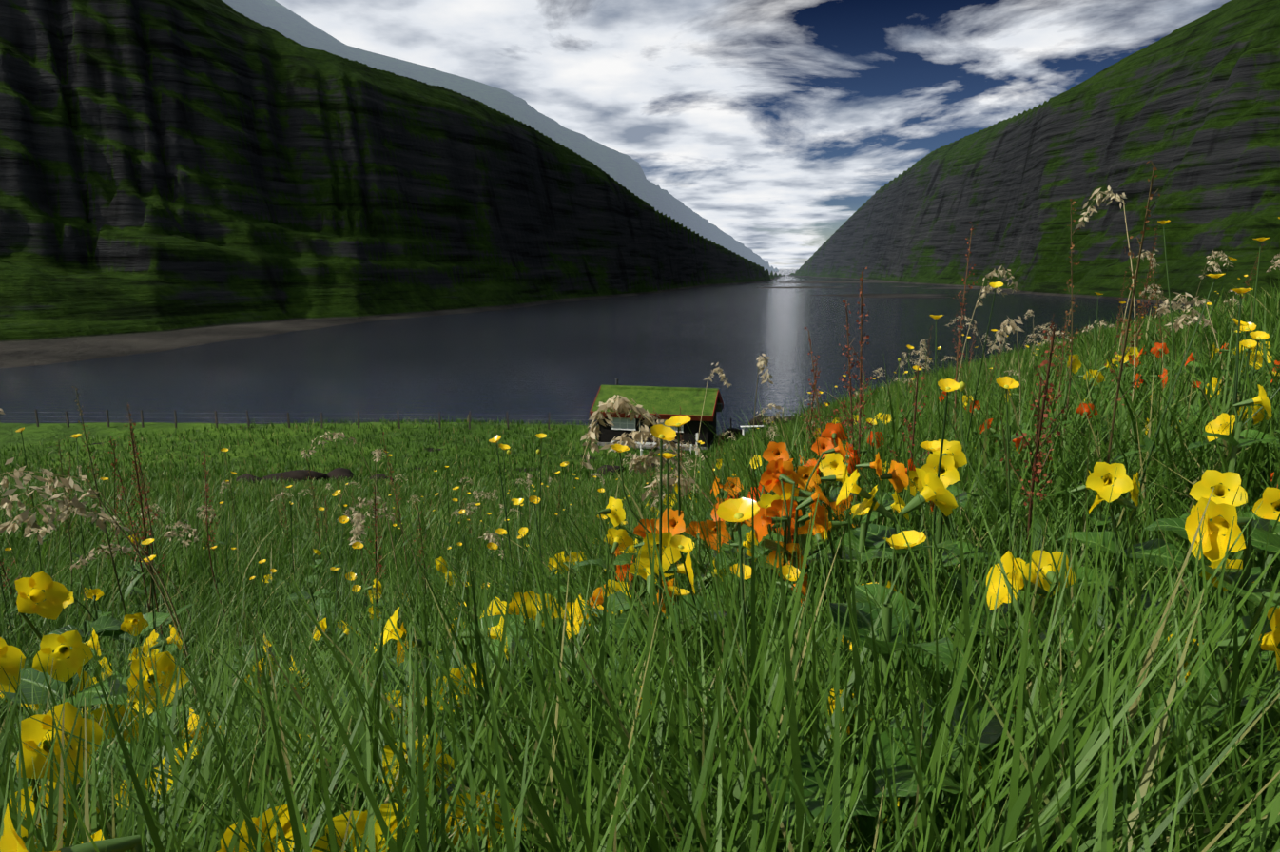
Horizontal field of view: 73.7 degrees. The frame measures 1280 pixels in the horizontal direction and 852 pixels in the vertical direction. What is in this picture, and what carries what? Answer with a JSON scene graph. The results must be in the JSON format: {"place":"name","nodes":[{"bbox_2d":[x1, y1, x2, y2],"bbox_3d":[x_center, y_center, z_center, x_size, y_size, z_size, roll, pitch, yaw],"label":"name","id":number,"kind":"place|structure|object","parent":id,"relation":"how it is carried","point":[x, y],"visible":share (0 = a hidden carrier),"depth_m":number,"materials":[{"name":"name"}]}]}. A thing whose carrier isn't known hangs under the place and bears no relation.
{"place":"outdoors","nodes":[
{"label":"outdoors","id":0,"kind":"place"},
{"bbox_2d":[0,269,1200,435],"bbox_3d":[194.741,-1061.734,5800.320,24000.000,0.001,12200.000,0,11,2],"label":"water","id":1,"kind":"structure","parent":0,"point":[568,359],"depth_m":124.49,"materials":[{"name":"grey liquid"}]},
{"bbox_2d":[0,0,1279,618],"bbox_3d":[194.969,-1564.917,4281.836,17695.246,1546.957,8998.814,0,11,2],"label":"ground","id":2,"kind":"structure","parent":0,"point":[179,173],"depth_m":260.99,"materials":[{"name":"green plant"}]},
{"bbox_2d":[12,712,349,851],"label":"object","id":3,"kind":"object","parent":2,"relation":"on","point":[125,769],"visible":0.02,"depth_m":0.58,"materials":[{"name":"plant"}]},
{"bbox_2d":[15,409,745,431],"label":"wire fence","id":4,"kind":"object","parent":2,"relation":"on","point":[67,416],"visible":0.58,"depth_m":54.35,"materials":[{"name":"grey metal"}]},
{"bbox_2d":[235,399,842,484],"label":"rocks","id":5,"kind":"object","parent":2,"relation":"on","point":[298,475],"visible":0.25,"depth_m":34.26,"materials":[{"name":"grey stone"}]},
{"bbox_2d":[0,160,1263,641],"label":"sorrel stalks","id":6,"kind":"object","parent":2,"relation":"on","point":[1040,417],"visible":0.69,"depth_m":1.69,"materials":[{"name":"brown plant"}]},
{"bbox_2d":[0,273,1279,851],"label":"grass","id":7,"kind":"structure","parent":2,"relation":"on","point":[1078,761],"depth_m":0.47,"materials":[{"name":"green plant"}]},
{"bbox_2d":[0,341,1279,851],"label":"flowering plants","id":8,"kind":"object","parent":2,"relation":"on","point":[780,476],"visible":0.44,"depth_m":0.68,"materials":[{"name":"green plant"}]},
{"bbox_2d":[0,216,1279,724],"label":"buttercups","id":9,"kind":"object","parent":2,"relation":"on","point":[738,512],"visible":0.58,"depth_m":1.08,"materials":[{"name":"yellow plant"}]},
{"bbox_2d":[0,185,1279,699],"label":"grass seed heads","id":10,"kind":"object","parent":2,"relation":"on","point":[620,404],"depth_m":1.72,"materials":[{"name":"beige plant"}]},
{"bbox_2d":[610,432,698,454],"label":"white rail fence","id":11,"kind":"object","parent":2,"relation":"on","point":[648,443],"visible":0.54,"depth_m":47.12,"materials":[{"name":"white wood"}]},
{"bbox_2d":[589,377,723,449],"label":"cabin","id":12,"kind":"object","parent":2,"relation":"on","point":[667,403],"visible":0.75,"depth_m":48.48,"materials":[{"name":"green plant"}]},
{"bbox_2d":[739,425,766,435],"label":"white bench","id":13,"kind":"object","parent":2,"relation":"on","point":[743,427],"visible":0.54,"depth_m":46.12,"materials":[{"name":"white wood"}]},
{"bbox_2d":[274,0,1231,269],"label":"sky","id":14,"kind":"structure","parent":0,"point":[774,122],"materials":[{"name":"white"}]}
]}

